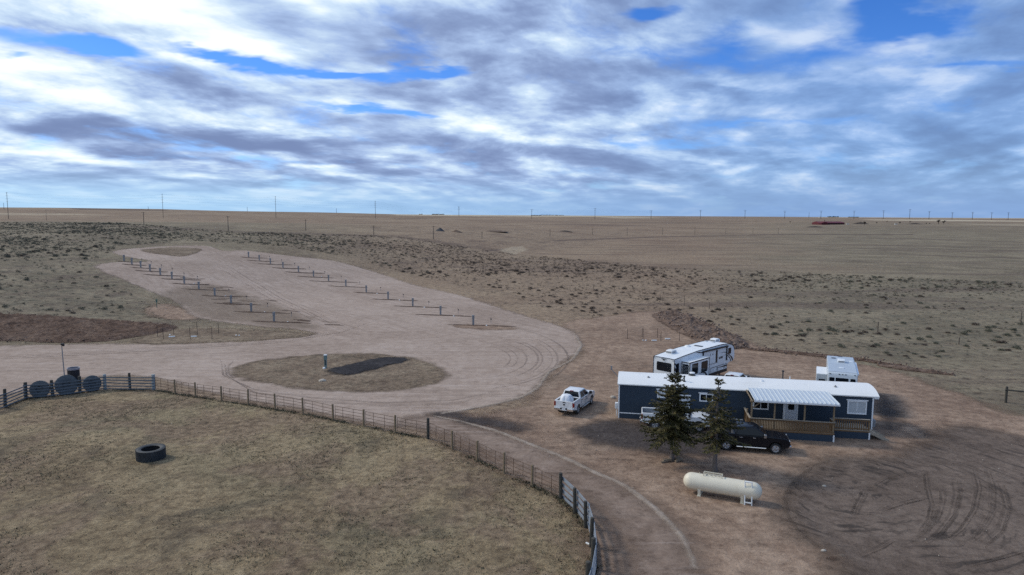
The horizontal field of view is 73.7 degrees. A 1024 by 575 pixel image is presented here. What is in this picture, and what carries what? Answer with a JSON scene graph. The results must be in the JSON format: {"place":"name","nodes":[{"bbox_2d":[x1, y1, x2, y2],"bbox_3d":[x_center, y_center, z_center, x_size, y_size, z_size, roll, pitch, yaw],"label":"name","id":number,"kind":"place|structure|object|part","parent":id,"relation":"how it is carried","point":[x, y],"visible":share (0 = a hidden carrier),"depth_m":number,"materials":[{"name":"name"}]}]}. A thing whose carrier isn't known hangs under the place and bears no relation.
{"place":"outdoors","nodes":[
{"label":"outdoors","id":0,"kind":"place"},
{"bbox_2d":[67,366,79,379],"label":"steel drum","id":1,"kind":"object","parent":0,"point":[74,371],"visible":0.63,"depth_m":72.31,"materials":[{"name":"black metal"}]},
{"bbox_2d":[0,312,176,342],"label":"earth bank","id":2,"kind":"structure","parent":0,"point":[41,328],"depth_m":102.97,"materials":[{"name":"brown soil"}]},
{"bbox_2d":[0,312,174,341],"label":"dirt clods","id":3,"kind":"object","parent":2,"relation":"on","point":[58,331],"visible":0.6,"depth_m":97.25,"materials":[{"name":"brown soil"}]},
{"bbox_2d":[142,247,201,255],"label":"loop island","id":4,"kind":"structure","parent":0,"point":[177,251],"depth_m":203.32,"materials":[{"name":"brown plant"}]},
{"bbox_2d":[131,328,312,344],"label":"wedge island","id":5,"kind":"structure","parent":0,"point":[204,335],"depth_m":100.83,"materials":[{"name":"brown plant"}]},
{"bbox_2d":[0,245,583,425],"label":"gravel road","id":6,"kind":"structure","parent":0,"point":[525,355],"depth_m":97.24,"materials":[{"name":"beige gravel"}]},
{"bbox_2d":[60,343,64,374],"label":"camera pole","id":7,"kind":"object","parent":6,"relation":"on","point":[62,344],"visible":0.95,"depth_m":71.37,"materials":[{"name":"metal"}]},
{"bbox_2d":[453,324,513,329],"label":"bare patch","id":8,"kind":"object","parent":6,"relation":"on","point":[497,327],"visible":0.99,"depth_m":109.62,"materials":[{"name":"beige soil"}]},
{"bbox_2d":[120,257,515,326],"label":"dirt strip","id":9,"kind":"object","parent":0,"point":[181,278],"visible":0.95,"depth_m":144.87,"materials":[{"name":"brown soil"}]},
{"bbox_2d":[232,353,445,391],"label":"oval island","id":10,"kind":"structure","parent":0,"point":[303,371],"depth_m":77.17,"materials":[{"name":"brown plant"}]},
{"bbox_2d":[323,354,326,367],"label":"island pedestal","id":11,"kind":"object","parent":10,"relation":"on","point":[325,360],"visible":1,"depth_m":80.16,"materials":[{"name":"white plastic"}]},
{"bbox_2d":[328,357,406,374],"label":"asphalt patch","id":12,"kind":"object","parent":10,"relation":"on","point":[362,366],"visible":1,"depth_m":81.13,"materials":[{"name":"grey asphalt"}]},
{"bbox_2d":[0,207,1023,566],"bbox_3d":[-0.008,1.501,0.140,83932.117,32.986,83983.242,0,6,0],"label":"ground","id":13,"kind":"structure","parent":0,"point":[966,251],"depth_m":208.10,"materials":[{"name":"soil"}]},
{"bbox_2d":[145,304,197,319],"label":"bare patch","id":14,"kind":"object","parent":13,"relation":"on","point":[167,311],"visible":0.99,"depth_m":122.28,"materials":[{"name":"beige soil"}]},
{"bbox_2d":[0,387,600,574],"bbox_3d":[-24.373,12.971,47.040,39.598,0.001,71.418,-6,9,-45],"label":"pasture","id":15,"kind":"structure","parent":13,"relation":"on","point":[458,513],"depth_m":43.08,"materials":[{"name":"brown plant"}]},
{"bbox_2d":[29,380,49,397],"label":"standing tyre","id":16,"kind":"object","parent":15,"relation":"on","point":[40,382],"visible":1,"depth_m":66.76,"materials":[{"name":"black rubber"}]},
{"bbox_2d":[54,375,77,394],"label":"standing tyre","id":17,"kind":"object","parent":15,"relation":"on","point":[63,378],"visible":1,"depth_m":67.81,"materials":[{"name":"black rubber"}]},
{"bbox_2d":[0,373,155,408],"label":"board fence","id":18,"kind":"object","parent":15,"relation":"on","point":[52,389],"visible":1,"depth_m":68.12,"materials":[{"name":"grey wood"}]},
{"bbox_2d":[82,375,101,391],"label":"standing tyre","id":19,"kind":"object","parent":15,"relation":"on","point":[90,376],"visible":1,"depth_m":69.17,"materials":[{"name":"black rubber"}]},
{"bbox_2d":[135,443,165,462],"bbox_3d":[-26.662,12.207,50.408,2.001,0.800,2.001,-2,8,-23],"label":"tyre","id":20,"kind":"object","parent":15,"relation":"on","point":[148,453],"visible":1,"depth_m":49.84,"materials":[{"name":"rubber"}]},
{"bbox_2d":[155,377,558,494],"bbox_3d":[-15.526,11.005,58.459,47.614,1.822,4.264,4,7,33],"label":"pipe fence","id":21,"kind":"object","parent":15,"relation":"on","point":[477,449],"visible":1,"depth_m":56.42,"materials":[{"name":"black metal"}]},
{"bbox_2d":[559,472,596,574],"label":"board fence","id":22,"kind":"object","parent":15,"relation":"on","point":[591,567],"visible":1,"depth_m":39.44,"materials":[{"name":"grey wood"}]},
{"bbox_2d":[434,412,524,430],"bbox_3d":[-2.829,11.689,59.969,16.281,0.001,9.026,5,7,36],"label":"grass patch","id":23,"kind":"object","parent":13,"relation":"on","point":[494,423],"visible":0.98,"depth_m":59.70,"materials":[{"name":"brown plant"}]},
{"bbox_2d":[0,222,1023,358],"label":"sagebrush","id":24,"kind":"object","parent":13,"relation":"on","point":[564,267],"visible":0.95,"depth_m":215.84,"materials":[{"name":"green plant"}]},
{"bbox_2d":[429,311,1023,574],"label":"dirt yard","id":25,"kind":"structure","parent":13,"relation":"on","point":[726,535],"depth_m":53.09,"materials":[{"name":"brown soil"}]},
{"bbox_2d":[554,386,594,413],"bbox_3d":[5.956,10.361,64.152,2.480,1.938,6.030,3,7,26],"label":"pickup truck","id":26,"kind":"object","parent":25,"relation":"on","point":[582,396],"visible":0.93,"depth_m":62.88,"materials":[{"name":"white paint"}]},
{"bbox_2d":[560,393,573,401],"bbox_3d":[4.983,10.181,62.419,1.534,1.030,1.452,3,7,26],"label":"tarp load","id":27,"kind":"object","parent":26,"relation":"in","point":[567,397],"visible":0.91,"depth_m":62.03},
{"bbox_3d":[5.508,9.827,63.167,1.509,0.453,0.130,3,7,26],"label":"rear window","id":28,"kind":"part","parent":26,"relation":"part of","materials":[{"name":"black glass"}]},
{"bbox_3d":[6.709,9.811,63.725,0.189,0.505,1.863,3,7,26],"label":"side window","id":29,"kind":"part","parent":26,"relation":"part of","materials":[{"name":"black glass"}]},
{"bbox_2d":[573,420,737,455],"bbox_3d":[11.534,12.224,55.831,19.677,0.001,13.953,3,7,26],"label":"asphalt patch","id":30,"kind":"object","parent":25,"relation":"on","point":[627,433],"visible":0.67,"depth_m":55.68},
{"bbox_2d":[639,372,705,460],"bbox_3d":[11.920,9.496,50.130,5.067,6.680,5.378,1,6,8],"label":"spruce tree","id":31,"kind":"object","parent":30,"relation":"on","point":[672,418],"visible":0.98,"depth_m":49.62,"materials":[{"name":"green plant"}]},
{"bbox_2d":[640,405,709,431],"bbox_3d":[14.004,11.014,58.411,6.030,1.938,2.480,1,6,11],"label":"pickup truck","id":32,"kind":"object","parent":30,"relation":"on","point":[647,411],"visible":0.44,"depth_m":57.90,"materials":[{"name":"white paint"}]},
{"bbox_2d":[689,377,751,471],"bbox_3d":[14.444,9.669,48.216,4.144,6.768,3.992,-1,6,-12],"label":"spruce tree","id":33,"kind":"object","parent":30,"relation":"on","point":[721,424],"visible":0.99,"depth_m":47.72,"materials":[{"name":"green plant"}]},
{"bbox_2d":[709,421,791,453],"bbox_3d":[18.481,11.583,53.280,6.030,1.938,2.480,2,6,13],"label":"pickup truck","id":34,"kind":"object","parent":30,"relation":"on","point":[754,435],"visible":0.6,"depth_m":52.39,"materials":[{"name":"black paint"}]},
{"bbox_3d":[18.296,11.076,52.408,1.863,0.505,0.189,2,6,13],"label":"side window","id":35,"kind":"part","parent":34,"relation":"part of","materials":[{"name":"grey glass"}]},
{"bbox_2d":[660,456,682,462],"bbox_3d":[11.754,12.698,50.243,1.802,0.358,0.546,-2,6,-20],"label":"log pile","id":36,"kind":"object","parent":25,"relation":"on","point":[677,459],"visible":1,"depth_m":50.20,"materials":[{"name":"brown wood"}]},
{"bbox_2d":[653,338,734,375],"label":"fifth wheel camper","id":37,"kind":"object","parent":25,"relation":"on","point":[713,356],"visible":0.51,"depth_m":71.44,"materials":[{"name":"white metal"}]},
{"bbox_2d":[657,361,670,371],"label":"rear window","id":38,"kind":"structure","parent":37,"relation":"in","point":[662,366],"depth_m":69.38,"materials":[{"name":"black glass"}]},
{"bbox_2d":[683,471,761,503],"bbox_3d":[13.489,12.774,43.883,4.878,1.535,1.100,3,7,25],"label":"propane tank","id":39,"kind":"object","parent":25,"relation":"on","point":[711,483],"visible":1,"depth_m":43.51,"materials":[{"name":"beige metal"}]},
{"bbox_2d":[724,371,749,376],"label":"pickup truck","id":40,"kind":"object","parent":25,"relation":"on","point":[733,374],"visible":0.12,"depth_m":70.15,"materials":[{"name":"white paint"}]},
{"bbox_2d":[744,481,752,505],"bbox_3d":[14.800,12.910,42.764,0.537,1.482,0.255,3,7,22],"label":"short ladder","id":41,"kind":"object","parent":25,"relation":"on","point":[745,482],"visible":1,"depth_m":42.73,"materials":[{"name":"white metal"}]},
{"bbox_2d":[611,366,888,441],"bbox_3d":[19.866,9.881,59.387,22.609,4.310,7.880,1,6,11],"label":"mobile home","id":42,"kind":"object","parent":25,"relation":"on","point":[814,410],"visible":0.84,"depth_m":58.27,"materials":[{"name":"blue"}]},
{"bbox_2d":[656,388,664,397],"bbox_3d":[13.158,9.326,60.150,0.890,0.820,0.090,1,6,11],"label":"window","id":43,"kind":"structure","parent":42,"relation":"in","point":[661,392],"depth_m":60.17,"materials":[{"name":"white glass"}]},
{"bbox_2d":[699,392,712,401],"bbox_3d":[16.920,9.555,59.463,1.340,0.810,0.090,1,6,11],"label":"window","id":44,"kind":"structure","parent":42,"relation":"in","point":[702,394],"depth_m":59.48,"materials":[{"name":"white glass"}]},
{"bbox_2d":[753,402,768,409],"bbox_3d":[21.375,10.096,58.679,1.470,0.790,0.090,1,6,11],"label":"window","id":45,"kind":"structure","parent":42,"relation":"in","point":[762,406],"depth_m":58.67,"materials":[{"name":"white glass"}]},
{"bbox_2d":[783,404,797,419],"bbox_3d":[23.766,10.320,58.257,1.190,1.940,0.060,1,6,11],"label":"door","id":46,"kind":"structure","parent":42,"relation":"in","point":[790,411],"depth_m":58.27,"materials":[{"name":"paint"}]},
{"bbox_2d":[847,399,867,414],"bbox_3d":[28.930,10.018,57.246,1.690,1.250,0.090,1,6,11],"label":"window","id":47,"kind":"structure","parent":42,"relation":"in","point":[854,406],"depth_m":57.24,"materials":[{"name":"white glass"}]},
{"bbox_2d":[544,351,1011,558],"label":"stones","id":48,"kind":"object","parent":25,"relation":"on","point":[777,462],"visible":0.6,"depth_m":50.58,"materials":[{"name":"grey stone"}]},
{"bbox_2d":[816,356,858,381],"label":"travel trailer","id":49,"kind":"object","parent":25,"relation":"on","point":[840,369],"visible":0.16,"depth_m":65.12,"materials":[{"name":"white metal"}]},
{"bbox_3d":[30.521,8.871,63.176,1.080,0.980,0.020,3,7,24],"label":"rear window","id":50,"kind":"part","parent":49,"relation":"part of","materials":[{"name":"black glass"}]},
{"bbox_2d":[876,395,899,426],"bbox_3d":[35.120,11.500,63.890,8.666,0.001,19.118,3,7,23],"label":"bare patch","id":51,"kind":"object","parent":25,"relation":"on","point":[886,411],"visible":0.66,"depth_m":63.85,"materials":[{"name":"soil"}]},
{"bbox_2d":[1004,386,1023,402],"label":"rail fence","id":52,"kind":"object","parent":25,"relation":"on","point":[1006,393],"visible":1,"depth_m":66.67,"materials":[{"name":"brown wood"}]},
{"bbox_2d":[812,221,844,224],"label":"red barn","id":53,"kind":"structure","parent":13,"relation":"on","point":[826,222],"depth_m":1154.63,"materials":[{"name":"metal"}]},
{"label":"transmission pole","id":54,"kind":"object","parent":13,"relation":"on","visible":0},
{"bbox_2d":[17,193,619,211],"bbox_3d":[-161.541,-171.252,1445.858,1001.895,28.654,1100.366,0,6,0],"label":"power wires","id":55,"kind":"object","parent":54,"relation":"attached to","point":[261,197],"visible":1,"depth_m":1171.60,"materials":[{"name":"grey metal"}]},
{"bbox_2d":[0,0,1023,217],"label":"sky","id":56,"kind":"structure","parent":0,"point":[744,108],"materials":[{"name":"blue"}]},
{"bbox_2d":[399,415,701,574],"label":"driveway","id":57,"kind":"structure","parent":0,"point":[659,545],"depth_m":43.33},
{"bbox_2d":[444,334,693,564],"bbox_3d":[1.272,10.655,69.751,17.241,0.048,70.258,0,6,0],"label":"pale edge","id":58,"kind":"object","parent":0,"point":[638,495],"visible":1,"depth_m":50.67,"materials":[{"name":"beige soil"}]},
{"bbox_2d":[652,310,747,348],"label":"spoil bank","id":59,"kind":"structure","parent":0,"point":[688,320],"depth_m":107.42,"materials":[{"name":"brown soil"}]},
{"bbox_2d":[656,309,745,347],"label":"dirt clods","id":60,"kind":"object","parent":59,"relation":"on","point":[718,333],"visible":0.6,"depth_m":105.97,"materials":[{"name":"brown soil"}]},
{"bbox_2d":[740,347,954,374],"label":"spoil ridge","id":61,"kind":"structure","parent":0,"point":[819,355],"depth_m":88.68,"materials":[{"name":"brown soil"}]},
{"bbox_2d":[735,343,954,373],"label":"dirt clods","id":62,"kind":"object","parent":61,"relation":"on","point":[864,357],"visible":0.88,"depth_m":87.45,"materials":[{"name":"brown soil"}]},
{"bbox_2d":[782,426,1023,574],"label":"graded ground","id":63,"kind":"structure","parent":0,"point":[968,498],"depth_m":42.50,"materials":[{"name":"brown soil"}]},
{"bbox_2d":[877,363,943,373],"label":"spoil ridge","id":64,"kind":"structure","parent":0,"point":[931,371],"depth_m":80.50,"materials":[{"name":"beige soil"}]}
]}

